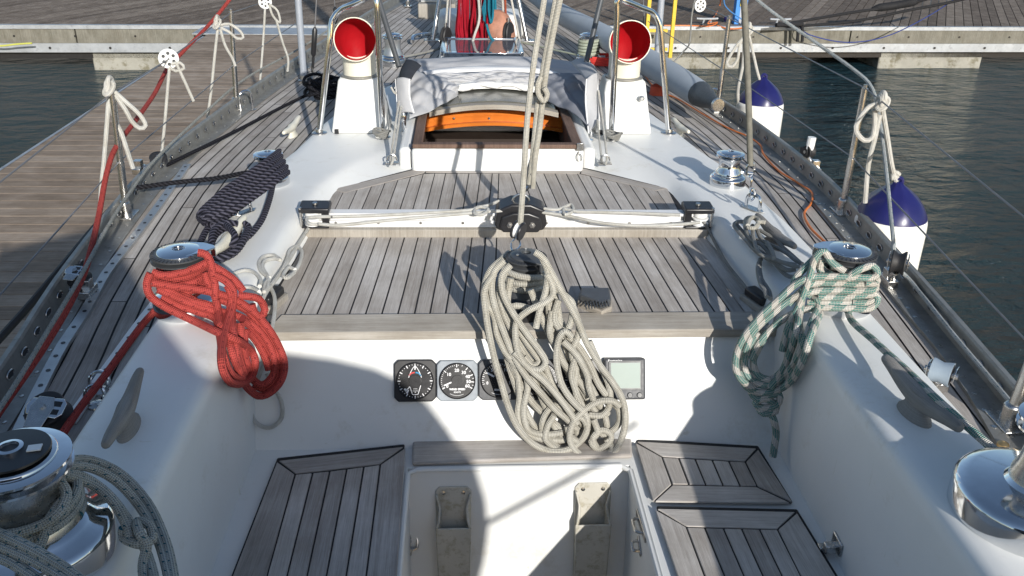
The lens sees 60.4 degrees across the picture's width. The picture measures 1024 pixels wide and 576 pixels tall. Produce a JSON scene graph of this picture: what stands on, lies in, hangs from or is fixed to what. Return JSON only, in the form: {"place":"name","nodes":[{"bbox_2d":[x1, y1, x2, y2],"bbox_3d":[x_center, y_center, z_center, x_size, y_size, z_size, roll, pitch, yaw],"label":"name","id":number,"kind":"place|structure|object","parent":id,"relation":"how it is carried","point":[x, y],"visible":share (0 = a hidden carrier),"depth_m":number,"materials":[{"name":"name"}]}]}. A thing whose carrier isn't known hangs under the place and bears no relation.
{"place":"outdoors","nodes":[
{"label":"outdoors","id":0,"kind":"place"},
{"bbox_2d":[0,57,1023,380],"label":"water","id":1,"kind":"structure","parent":0,"point":[970,121],"depth_m":9.69,"materials":[{"name":"grey liquid"}]},
{"bbox_2d":[0,27,334,357],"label":"finger pontoon","id":2,"kind":"object","parent":1,"relation":"on","point":[45,192],"visible":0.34,"depth_m":6.60,"materials":[{"name":"brown wood"}]},
{"bbox_2d":[0,0,1023,575],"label":"sailing yacht","id":3,"kind":"object","parent":1,"relation":"on","point":[350,464],"visible":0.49,"depth_m":2.35,"materials":[{"name":"plastic"}]},
{"bbox_2d":[23,391,73,429],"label":"turning block","id":4,"kind":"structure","parent":3,"relation":"on","point":[51,409],"depth_m":1.81,"materials":[{"name":"silver metal"}]},
{"bbox_2d":[0,208,107,343],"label":"mooring line","id":5,"kind":"object","parent":3,"relation":"attached to","point":[16,319],"visible":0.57,"depth_m":2.74,"materials":[{"name":"red fabric"}]},
{"bbox_2d":[0,427,118,575],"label":"winch","id":6,"kind":"object","parent":3,"relation":"on","point":[36,463],"visible":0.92,"depth_m":1.35,"materials":[{"name":"metal"}]},
{"bbox_2d":[0,455,178,575],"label":"coiled rope","id":7,"kind":"object","parent":6,"relation":"hanging from","point":[20,550],"visible":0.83,"depth_m":1.39,"materials":[{"name":"fabric"}]},
{"bbox_2d":[63,264,97,299],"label":"turning block","id":8,"kind":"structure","parent":3,"relation":"attached to","point":[89,289],"depth_m":2.44,"materials":[{"name":"silver metal"}]},
{"bbox_2d":[83,383,106,410],"bbox_3d":[-0.938,0.243,1.980,0.044,0.054,0.044,20,32,35],"label":"deck eye","id":9,"kind":"object","parent":3,"relation":"on","point":[93,405],"visible":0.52,"depth_m":1.98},
{"bbox_2d":[87,370,110,396],"bbox_3d":[-0.953,0.217,2.033,0.044,0.054,0.044,20,32,35],"label":"deck eye","id":10,"kind":"object","parent":3,"relation":"on","point":[99,392],"visible":0.56,"depth_m":2.03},
{"bbox_2d":[59,308,154,434],"bbox_3d":[-0.902,0.177,1.937,0.057,0.113,0.659,3,26,3],"label":"rope","id":11,"kind":"object","parent":3,"relation":"on","point":[82,404],"visible":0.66,"depth_m":1.98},
{"bbox_2d":[101,367,143,448],"bbox_3d":[-0.760,0.250,1.734,0.042,0.064,0.274,0,26,-3],"label":"cleat","id":12,"kind":"object","parent":3,"relation":"on","point":[124,425],"visible":1,"depth_m":1.72,"materials":[{"name":"grey metal"}]},
{"bbox_2d":[109,91,139,219],"bbox_3d":[-1.321,-0.447,2.939,0.065,0.442,0.090,0,26,-3],"label":"stanchion","id":13,"kind":"object","parent":3,"relation":"on","point":[128,212],"visible":0.81,"depth_m":2.95,"materials":[{"name":"metal"}]},
{"bbox_2d":[0,0,230,417],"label":"rope","id":14,"kind":"object","parent":13,"relation":"attached to","point":[68,306],"visible":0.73,"depth_m":2.62,"materials":[{"name":"fabric"}]},
{"bbox_2d":[98,75,147,199],"bbox_3d":[-1.311,-0.469,2.926,0.217,0.474,0.054,0,26,-3],"label":"fender tie","id":15,"kind":"object","parent":13,"relation":"attached to","point":[110,87],"visible":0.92,"depth_m":2.89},
{"bbox_2d":[0,4,257,182],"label":"lifeline","id":16,"kind":"object","parent":13,"relation":"attached to","point":[42,148],"visible":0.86,"depth_m":2.75,"materials":[{"name":"fabric"}]},
{"bbox_2d":[158,49,178,67],"bbox_3d":[-1.380,-0.921,3.537,0.080,0.080,0.016,-9,27,-20],"label":"lifeline roller","id":17,"kind":"object","parent":16,"relation":"attached to","point":[170,55],"visible":0.98,"depth_m":3.53,"materials":[{"name":"white plastic"}]},
{"bbox_2d":[160,61,194,150],"bbox_3d":[-1.390,-0.739,3.625,0.175,0.385,0.013,0,26,-3],"label":"fender tie","id":18,"kind":"object","parent":17,"relation":"hanging from","point":[177,64],"visible":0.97,"depth_m":3.59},
{"bbox_2d":[206,14,244,116],"bbox_3d":[-1.326,-1.014,4.046,0.219,0.471,0.052,0,26,-3],"label":"fender tie","id":19,"kind":"object","parent":16,"relation":"hanging from","point":[217,24],"visible":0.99,"depth_m":3.99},
{"bbox_2d":[0,23,295,295],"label":"lifeline","id":20,"kind":"object","parent":13,"relation":"attached to","point":[44,245],"visible":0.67,"depth_m":2.78,"materials":[{"name":"metal"}]},
{"bbox_2d":[259,4,288,79],"bbox_3d":[-1.295,-1.321,4.736,0.173,0.405,0.012,0,26,-3],"label":"fender tie","id":21,"kind":"object","parent":20,"relation":"hanging from","point":[278,28],"visible":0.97,"depth_m":4.71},
{"bbox_2d":[132,151,167,174],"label":"turning block","id":22,"kind":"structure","parent":3,"relation":"attached to","point":[139,165],"depth_m":3.45,"materials":[{"name":"silver metal"}]},
{"bbox_2d":[0,21,340,411],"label":"rope","id":23,"kind":"object","parent":3,"relation":"on","point":[13,387],"visible":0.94,"depth_m":2.44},
{"bbox_2d":[149,241,215,322],"bbox_3d":[-0.816,-0.023,2.186,0.162,0.165,0.160,0,26,-3],"label":"winch","id":24,"kind":"object","parent":3,"relation":"on","point":[173,256],"visible":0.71,"depth_m":2.14,"materials":[{"name":"metal"}]},
{"bbox_2d":[143,249,287,399],"bbox_3d":[-0.743,0.115,2.123,0.365,0.392,0.278,12,28,22],"label":"coiled rope","id":25,"kind":"object","parent":24,"relation":"hanging from","point":[176,289],"visible":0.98,"depth_m":2.13,"materials":[{"name":"fabric"}]},
{"bbox_2d":[208,214,246,254],"bbox_3d":[-0.817,-0.134,2.540,0.042,0.059,0.303,3,26,5],"label":"cleat","id":26,"kind":"object","parent":3,"relation":"on","point":[222,244],"visible":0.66,"depth_m":2.50,"materials":[{"name":"beige plastic"}]},
{"bbox_2d":[166,93,307,166],"bbox_3d":[-1.250,-0.720,3.967,0.077,0.048,1.399,8,27,15],"label":"mooring line","id":27,"kind":"object","parent":3,"relation":"attached to","point":[186,155],"visible":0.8,"depth_m":3.93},
{"bbox_2d":[229,9,244,109],"bbox_3d":[-1.363,-1.109,4.279,0.067,0.477,0.090,0,26,-3],"label":"stanchion","id":28,"kind":"object","parent":3,"relation":"on","point":[234,68],"visible":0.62,"depth_m":4.27,"materials":[{"name":"metal"}]},
{"bbox_2d":[232,227,309,429],"bbox_3d":[-0.689,0.074,2.543,0.157,0.345,0.677,0,26,-3],"label":"control line","id":29,"kind":"object","parent":3,"relation":"attached to","point":[267,286],"visible":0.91,"depth_m":2.40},
{"bbox_2d":[253,149,289,188],"bbox_3d":[-0.848,-0.422,3.074,0.132,0.115,0.132,0,26,-3],"label":"winch","id":30,"kind":"object","parent":3,"relation":"on","point":[260,155],"visible":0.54,"depth_m":3.05,"materials":[{"name":"metal"}]},
{"bbox_2d":[136,170,247,189],"bbox_3d":[-1.081,-0.394,3.094,0.475,0.096,0.079,2,26,1],"label":"laid rope","id":31,"kind":"object","parent":30,"relation":"attached to","point":[187,181],"visible":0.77,"depth_m":3.11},
{"bbox_2d":[196,148,289,262],"bbox_3d":[-0.845,-0.282,2.752,0.232,0.149,0.750,4,26,5],"label":"laid rope","id":32,"kind":"object","parent":30,"relation":"on","point":[223,205],"visible":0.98,"depth_m":2.68,"materials":[{"name":"fabric"}]},
{"bbox_2d":[265,285,288,314],"bbox_3d":[-0.664,0.030,2.430,0.050,0.047,0.100,8,26,13],"label":"cam cleat","id":33,"kind":"object","parent":3,"relation":"on","point":[282,297],"visible":0.51,"depth_m":2.43,"materials":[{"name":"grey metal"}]},
{"bbox_2d":[282,115,300,138],"bbox_3d":[-0.992,-0.716,3.969,0.040,0.068,0.253,1,26,0],"label":"cleat","id":34,"kind":"object","parent":3,"relation":"on","point":[291,128],"visible":1,"depth_m":3.95,"materials":[{"name":"beige plastic"}]},
{"bbox_2d":[295,0,306,81],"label":"pole","id":35,"kind":"object","parent":3,"relation":"on","point":[300,37],"visible":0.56,"depth_m":4.85,"materials":[{"name":"metal"}]},
{"bbox_2d":[308,0,316,78],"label":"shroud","id":36,"kind":"object","parent":3,"relation":"attached to","point":[314,43],"visible":0.88,"depth_m":4.89,"materials":[{"name":"metal"}]},
{"bbox_2d":[302,72,339,99],"bbox_3d":[-0.948,-1.023,4.480,0.232,0.118,0.195,0,26,-3],"label":"rope heap","id":37,"kind":"object","parent":3,"relation":"on","point":[312,86],"visible":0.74,"depth_m":4.42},
{"bbox_2d":[312,0,390,139],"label":"grab hoop","id":38,"kind":"object","parent":3,"relation":"on","point":[338,12],"visible":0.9,"depth_m":3.52,"materials":[{"name":"metal"}]},
{"bbox_2d":[332,17,391,133],"bbox_3d":[-0.635,-0.897,3.662,0.236,0.470,0.207,0,26,-3],"label":"cowl vent","id":39,"kind":"object","parent":3,"relation":"on","point":[356,109],"visible":0.92,"depth_m":3.64,"materials":[{"name":"white plastic"}]},
{"bbox_2d":[382,32,405,68],"bbox_3d":[-0.726,-1.454,5.365,0.150,0.200,0.150,0,26,-3],"label":"winch","id":40,"kind":"object","parent":3,"relation":"on","point":[388,59],"visible":0.67,"depth_m":5.33,"materials":[{"name":"metal"}]},
{"bbox_2d":[394,359,435,401],"bbox_3d":[-0.258,0.248,2.347,0.112,0.105,0.062,0,26,-3],"label":"instrument dial","id":41,"kind":"object","parent":3,"relation":"attached to","point":[414,380],"visible":1,"depth_m":2.34,"materials":[{"name":"black plastic"}]},
{"bbox_2d":[424,0,440,41],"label":"granny bar","id":42,"kind":"object","parent":3,"relation":"on","point":[435,24],"visible":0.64,"depth_m":6.15,"materials":[{"name":"metal"}]},
{"bbox_2d":[418,0,455,18],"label":"deck dorade","id":43,"kind":"object","parent":3,"relation":"on","point":[426,9],"visible":0.61,"depth_m":7.04,"materials":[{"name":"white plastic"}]},
{"bbox_2d":[435,486,471,575],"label":"handle pocket","id":44,"kind":"object","parent":3,"relation":"attached to","point":[453,526],"visible":1,"depth_m":2.31,"materials":[{"name":"plastic"}]},
{"bbox_2d":[437,360,477,400],"bbox_3d":[-0.146,0.248,2.353,0.109,0.103,0.060,0,26,-3],"label":"instrument dial","id":45,"kind":"object","parent":3,"relation":"attached to","point":[457,380],"visible":1,"depth_m":2.35,"materials":[{"name":"black plastic"}]},
{"bbox_2d":[455,0,472,36],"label":"halyard coil","id":46,"kind":"object","parent":3,"relation":"hanging from","point":[462,24],"visible":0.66,"depth_m":5.73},
{"bbox_2d":[469,0,488,37],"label":"halyard coil","id":47,"kind":"object","parent":3,"relation":"hanging from","point":[474,20],"visible":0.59,"depth_m":5.70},
{"bbox_2d":[438,8,522,37],"bbox_3d":[-0.230,-1.950,6.466,0.620,0.160,0.400,0,26,-3],"label":"coachroof box","id":48,"kind":"object","parent":3,"relation":"on","point":[442,15],"visible":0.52,"depth_m":6.29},
{"bbox_2d":[439,37,523,57],"bbox_3d":[-0.191,-1.469,5.540,0.524,0.125,0.560,0,26,-3],"label":"deck hatch","id":49,"kind":"object","parent":3,"relation":"on","point":[477,46],"visible":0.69,"depth_m":5.47,"materials":[{"name":"metal"}]},
{"bbox_2d":[482,0,493,23],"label":"halyard coil","id":50,"kind":"object","parent":3,"relation":"hanging from","point":[488,6],"visible":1,"depth_m":5.64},
{"bbox_2d":[478,359,515,399],"bbox_3d":[-0.035,0.246,2.358,0.109,0.103,0.060,0,26,-3],"label":"instrument dial","id":51,"kind":"object","parent":3,"relation":"attached to","point":[488,388],"visible":0.52,"depth_m":2.35,"materials":[{"name":"black plastic"}]},
{"bbox_2d":[372,0,622,165],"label":"sprayhood","id":52,"kind":"object","parent":3,"relation":"on","point":[572,86],"visible":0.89,"depth_m":3.82,"materials":[{"name":"grey fabric"}]},
{"bbox_2d":[298,200,714,237],"bbox_3d":[-0.012,-0.224,2.848,1.329,0.110,0.076,0,26,-3],"label":"mainsheet traveller","id":53,"kind":"object","parent":3,"relation":"on","point":[472,225],"visible":0.86,"depth_m":2.84,"materials":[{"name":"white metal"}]},
{"bbox_2d":[305,200,501,226],"bbox_3d":[-0.329,-0.230,2.764,0.630,0.035,0.105,-4,26,-10],"label":"control line","id":54,"kind":"object","parent":53,"relation":"attached to","point":[460,212],"visible":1,"depth_m":2.75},
{"bbox_2d":[494,193,546,231],"bbox_3d":[0.028,-0.248,2.836,0.168,0.124,0.105,0,26,-3],"label":"traveller car","id":55,"kind":"object","parent":53,"relation":"on","point":[506,218],"visible":0.86,"depth_m":2.81,"materials":[{"name":"black plastic"}]},
{"bbox_2d":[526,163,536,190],"bbox_3d":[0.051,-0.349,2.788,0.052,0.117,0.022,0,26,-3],"label":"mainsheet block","id":56,"kind":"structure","parent":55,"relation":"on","point":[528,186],"depth_m":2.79,"materials":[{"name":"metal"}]},
{"bbox_2d":[517,0,562,224],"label":"mainsheet","id":57,"kind":"object","parent":56,"relation":"attached to","point":[539,108],"visible":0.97,"depth_m":2.57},
{"bbox_2d":[510,220,526,249],"bbox_3d":[0.017,-0.154,2.549,0.039,0.087,0.056,13,28,24],"label":"becket block","id":58,"kind":"object","parent":57,"relation":"hanging from","point":[517,232],"depth_m":2.53,"materials":[{"name":"silver metal"}]},
{"bbox_2d":[535,76,549,103],"bbox_3d":[0.091,-0.595,2.643,0.046,0.083,0.026,0,26,-3],"label":"splice","id":59,"kind":"object","parent":57,"relation":"attached to","point":[541,98],"visible":1,"depth_m":2.64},
{"bbox_2d":[542,203,699,226],"bbox_3d":[0.309,-0.228,2.784,0.567,0.029,0.104,5,26,9],"label":"control line","id":60,"kind":"object","parent":53,"relation":"attached to","point":[564,208],"visible":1,"depth_m":2.79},
{"bbox_2d":[516,0,533,42],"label":"granny bar","id":61,"kind":"object","parent":3,"relation":"on","point":[523,23],"visible":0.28,"depth_m":6.20,"materials":[{"name":"metal"}]},
{"bbox_2d":[505,248,546,322],"bbox_3d":[0.037,-0.013,2.396,0.132,0.185,0.132,0,26,-3],"label":"winch","id":62,"kind":"object","parent":3,"relation":"on","point":[523,260],"visible":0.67,"depth_m":2.35,"materials":[{"name":"black metal"}]},
{"bbox_2d":[481,249,628,459],"bbox_3d":[0.074,0.162,2.309,0.269,0.568,0.438,-20,32,-36],"label":"coiled rope","id":63,"kind":"object","parent":62,"relation":"hanging from","point":[586,401],"visible":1,"depth_m":2.28,"materials":[{"name":"fabric"}]},
{"bbox_2d":[521,359,559,399],"bbox_3d":[0.075,0.247,2.364,0.109,0.103,0.060,0,26,-3],"label":"instrument dial","id":64,"kind":"object","parent":3,"relation":"attached to","point":[533,392],"visible":0.14,"depth_m":2.36,"materials":[{"name":"black plastic"}]},
{"bbox_2d":[561,359,601,397],"bbox_3d":[0.186,0.247,2.370,0.109,0.103,0.060,0,26,-3],"label":"instrument dial","id":65,"kind":"object","parent":3,"relation":"attached to","point":[566,381],"visible":0.11,"depth_m":2.36,"materials":[{"name":"black plastic"}]},
{"bbox_2d":[576,32,598,66],"bbox_3d":[0.478,-1.494,5.497,0.150,0.200,0.150,0,26,-3],"label":"winch","id":66,"kind":"object","parent":3,"relation":"on","point":[585,36],"visible":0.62,"depth_m":5.45,"materials":[{"name":"metal"}]},
{"bbox_2d":[521,39,599,55],"bbox_3d":[0.143,-1.696,5.917,0.140,0.142,1.290,-16,31,-32],"label":"halyard tail","id":67,"kind":"object","parent":66,"relation":"attached to","point":[582,48],"visible":0.56,"depth_m":5.45},
{"bbox_2d":[573,482,611,575],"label":"handle pocket","id":68,"kind":"object","parent":3,"relation":"attached to","point":[592,528],"visible":1,"depth_m":2.33,"materials":[{"name":"plastic"}]},
{"bbox_2d":[577,288,611,313],"bbox_3d":[0.234,0.045,2.448,0.100,0.046,0.138,0,26,-3],"label":"brush","id":69,"kind":"object","parent":3,"relation":"on","point":[594,300],"visible":1,"depth_m":2.44,"materials":[{"name":"black plastic"}]},
{"bbox_2d":[590,53,608,66],"bbox_3d":[0.590,-1.427,5.501,0.284,0.055,0.155,0,26,-3],"label":"rope tail","id":70,"kind":"object","parent":3,"relation":"on","point":[599,61],"visible":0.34,"depth_m":5.44},
{"bbox_2d":[594,20,650,134],"bbox_3d":[0.474,-0.902,3.719,0.236,0.470,0.207,0,26,-3],"label":"cowl vent","id":71,"kind":"object","parent":3,"relation":"on","point":[631,113],"visible":0.81,"depth_m":3.69,"materials":[{"name":"white plastic"}]},
{"bbox_2d":[603,358,644,399],"bbox_3d":[0.303,0.245,2.371,0.112,0.108,0.068,0,26,-3],"label":"autopilot display","id":72,"kind":"object","parent":3,"relation":"attached to","point":[628,374],"visible":0.77,"depth_m":2.36,"materials":[{"name":"grey plastic"}]},
{"bbox_2d":[528,0,723,111],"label":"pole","id":73,"kind":"object","parent":3,"relation":"on","point":[689,87],"visible":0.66,"depth_m":4.64,"materials":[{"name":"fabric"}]},
{"bbox_2d":[606,0,675,141],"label":"grab hoop","id":74,"kind":"object","parent":3,"relation":"on","point":[653,13],"visible":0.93,"depth_m":3.57,"materials":[{"name":"metal"}]},
{"bbox_2d":[654,0,664,52],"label":"pole","id":75,"kind":"object","parent":3,"relation":"on","point":[660,9],"visible":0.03,"depth_m":5.00,"materials":[{"name":"metal"}]},
{"bbox_2d":[710,15,730,112],"bbox_3d":[1.054,-1.118,4.399,0.060,0.471,0.090,0,26,-3],"label":"stanchion","id":76,"kind":"object","parent":3,"relation":"on","point":[723,63],"visible":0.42,"depth_m":4.38,"materials":[{"name":"metal"}]},
{"bbox_2d":[702,221,746,288],"bbox_3d":[0.662,-0.092,2.667,0.034,0.071,0.454,-3,26,-8],"label":"control line","id":77,"kind":"object","parent":3,"relation":"on","point":[737,277],"visible":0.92,"depth_m":2.71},
{"bbox_2d":[709,149,745,189],"bbox_3d":[0.776,-0.430,3.148,0.128,0.122,0.128,0,26,-3],"label":"winch","id":78,"kind":"object","parent":3,"relation":"on","point":[726,174],"visible":0.99,"depth_m":3.12,"materials":[{"name":"metal"}]},
{"bbox_2d":[645,76,824,240],"bbox_3d":[0.925,-1.019,4.728,0.201,0.008,4.081,-2,26,-6],"label":"power cable","id":79,"kind":"object","parent":3,"relation":"on","point":[807,207],"visible":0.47,"depth_m":3.63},
{"bbox_2d":[726,22,760,105],"bbox_3d":[1.141,-1.083,4.307,0.197,0.426,0.054,0,26,-3],"label":"fender tie","id":80,"kind":"object","parent":3,"relation":"attached to","point":[739,43],"visible":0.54,"depth_m":4.29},
{"bbox_2d":[736,73,783,136],"bbox_3d":[1.236,-0.728,4.485,0.232,0.729,0.232,0,26,-3],"label":"fender","id":81,"kind":"object","parent":80,"relation":"hanging from","point":[767,114],"visible":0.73,"depth_m":4.31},
{"bbox_2d":[741,0,753,165],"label":"rope","id":82,"kind":"object","parent":3,"relation":"attached to","point":[747,66],"visible":1,"depth_m":2.70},
{"bbox_2d":[740,162,755,201],"bbox_3d":[0.768,-0.345,2.854,0.061,0.137,0.022,0,26,-3],"label":"shackle","id":83,"kind":"object","parent":82,"relation":"hanging from","point":[746,172],"visible":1,"depth_m":2.84,"materials":[{"name":"metal"}]},
{"bbox_2d":[741,192,763,212],"bbox_3d":[0.802,-0.289,2.923,0.032,0.056,0.097,-17,31,-32],"label":"pad eye","id":84,"kind":"object","parent":3,"relation":"on","point":[753,208],"visible":0.86,"depth_m":2.92,"materials":[{"name":"metal"}]},
{"bbox_2d":[740,286,765,311],"bbox_3d":[0.693,0.031,2.485,0.050,0.047,0.100,-8,27,-19],"label":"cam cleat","id":85,"kind":"object","parent":3,"relation":"on","point":[752,298],"visible":0.73,"depth_m":2.47,"materials":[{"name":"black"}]},
{"bbox_2d":[732,220,803,300],"bbox_3d":[0.744,-0.098,2.526,0.144,0.052,0.513,2,26,2],"label":"rope hank","id":86,"kind":"object","parent":3,"relation":"on","point":[752,241],"visible":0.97,"depth_m":2.50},
{"bbox_2d":[755,213,796,250],"bbox_3d":[0.790,-0.157,2.653,0.040,0.058,0.278,-2,26,-6],"label":"cleat","id":87,"kind":"object","parent":3,"relation":"on","point":[774,232],"visible":0.79,"depth_m":2.63,"materials":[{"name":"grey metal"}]},
{"bbox_2d":[743,215,765,229],"bbox_3d":[0.727,-0.198,2.652,0.070,0.022,0.124,0,26,-3],"label":"knot","id":88,"kind":"object","parent":87,"relation":"attached to","point":[747,220],"visible":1,"depth_m":2.64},
{"bbox_2d":[800,136,820,169],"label":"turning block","id":89,"kind":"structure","parent":3,"relation":"attached to","point":[808,151],"depth_m":3.58,"materials":[{"name":"silver metal"}]},
{"bbox_2d":[823,531,842,556],"bbox_3d":[0.724,0.581,1.993,0.031,0.038,0.050,0,26,-3],"label":"lashing eye","id":90,"kind":"object","parent":3,"relation":"on","point":[834,545],"visible":1,"depth_m":1.99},
{"bbox_2d":[807,240,877,318],"bbox_3d":[0.853,-0.030,2.266,0.165,0.165,0.160,0,26,-3],"label":"winch","id":91,"kind":"object","parent":3,"relation":"on","point":[848,254],"visible":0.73,"depth_m":2.22,"materials":[{"name":"metal"}]},
{"bbox_2d":[732,248,880,457],"bbox_3d":[0.765,0.162,2.267,0.362,0.553,0.190,-13,29,-26],"label":"coiled rope","id":92,"kind":"object","parent":91,"relation":"hanging from","point":[852,290],"visible":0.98,"depth_m":2.21,"materials":[{"name":"fabric"}]},
{"bbox_2d":[829,84,867,215],"bbox_3d":[1.199,-0.483,3.090,0.060,0.462,0.090,0,26,-3],"label":"stanchion","id":93,"kind":"object","parent":3,"relation":"on","point":[838,210],"visible":0.87,"depth_m":3.11,"materials":[{"name":"metal"}]},
{"bbox_2d":[880,249,909,287],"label":"turning block","id":94,"kind":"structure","parent":3,"relation":"on","point":[897,261],"depth_m":2.55,"materials":[{"name":"silver metal"}]},
{"bbox_2d":[845,312,996,447],"bbox_3d":[0.881,0.188,1.906,0.085,0.062,0.789,-1,26,-4],"label":"rope","id":95,"kind":"object","parent":3,"relation":"on","point":[984,441],"visible":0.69,"depth_m":1.81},
{"bbox_2d":[881,354,963,431],"bbox_3d":[0.841,0.232,1.823,0.050,0.075,0.267,-2,26,-7],"label":"cleat","id":96,"kind":"object","parent":3,"relation":"on","point":[918,406],"visible":0.98,"depth_m":1.81,"materials":[{"name":"grey metal"}]},
{"bbox_2d":[923,357,959,391],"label":"turning block","id":97,"kind":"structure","parent":3,"relation":"on","point":[939,374],"depth_m":2.04,"materials":[{"name":"silver metal"}]},
{"bbox_2d":[947,402,1023,556],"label":"winch","id":98,"kind":"object","parent":3,"relation":"on","point":[985,492],"visible":1,"depth_m":1.52,"materials":[{"name":"metal"}]},
{"bbox_2d":[984,363,1023,434],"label":"stanchion","id":99,"kind":"object","parent":3,"relation":"on","point":[1003,419],"visible":0.91,"depth_m":1.95,"materials":[{"name":"metal"}]},
{"bbox_2d":[648,21,1023,339],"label":"lifeline","id":100,"kind":"object","parent":99,"relation":"attached to","point":[969,281],"visible":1,"depth_m":2.60,"materials":[{"name":"metal"}]},
{"bbox_2d":[705,7,1023,217],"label":"lifeline","id":101,"kind":"object","parent":99,"relation":"attached to","point":[971,174],"visible":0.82,"depth_m":2.59,"materials":[{"name":"metal"}]},
{"bbox_2d":[853,90,900,202],"bbox_3d":[1.221,-0.465,2.931,0.197,0.387,0.055,0,26,-3],"label":"fender tie","id":102,"kind":"object","parent":101,"relation":"hanging from","point":[877,105],"visible":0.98,"depth_m":2.90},
{"bbox_2d":[854,176,927,269],"bbox_3d":[1.306,-0.028,3.147,0.242,0.779,0.242,0,26,-3],"label":"fender","id":103,"kind":"object","parent":102,"relation":"hanging from","point":[910,236],"visible":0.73,"depth_m":2.96,"materials":[{"name":"plastic"}]},
{"bbox_2d":[755,0,1009,400],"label":"rope","id":104,"kind":"object","parent":99,"relation":"attached to","point":[984,371],"visible":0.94,"depth_m":2.64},
{"bbox_3d":[-0.186,-3.057,5.492,0.240,3.000,0.255,0,26,-3],"label":"mast","id":105,"kind":"object","parent":3,"relation":"on","visible":0},
{"bbox_2d":[483,9,514,36],"bbox_3d":[-0.108,-1.691,5.908,0.270,0.340,0.270,0,26,-3],"label":"mast bag","id":106,"kind":"object","parent":105,"relation":"hanging from","point":[498,23],"visible":0.23,"depth_m":5.78,"materials":[{"name":"orange fabric"}]},
{"bbox_2d":[0,0,1023,69],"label":"pontoon","id":107,"kind":"object","parent":1,"relation":"on","point":[122,34],"visible":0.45,"depth_m":12.88,"materials":[{"name":"grey wood"}]},
{"bbox_2d":[646,0,676,57],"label":"ladder","id":108,"kind":"object","parent":107,"relation":"attached to","point":[672,28],"visible":0.53,"depth_m":12.08,"materials":[{"name":"metal"}]},
{"bbox_2d":[783,0,926,22],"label":"mooring line","id":109,"kind":"object","parent":107,"relation":"attached to","point":[842,14],"visible":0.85,"depth_m":12.30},
{"bbox_2d":[871,0,917,10],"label":"snubber","id":110,"kind":"object","parent":109,"relation":"attached to","point":[894,5],"visible":1,"depth_m":12.19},
{"bbox_2d":[785,0,963,27],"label":"mooring line","id":111,"kind":"object","parent":107,"relation":"attached to","point":[882,15],"visible":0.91,"depth_m":12.27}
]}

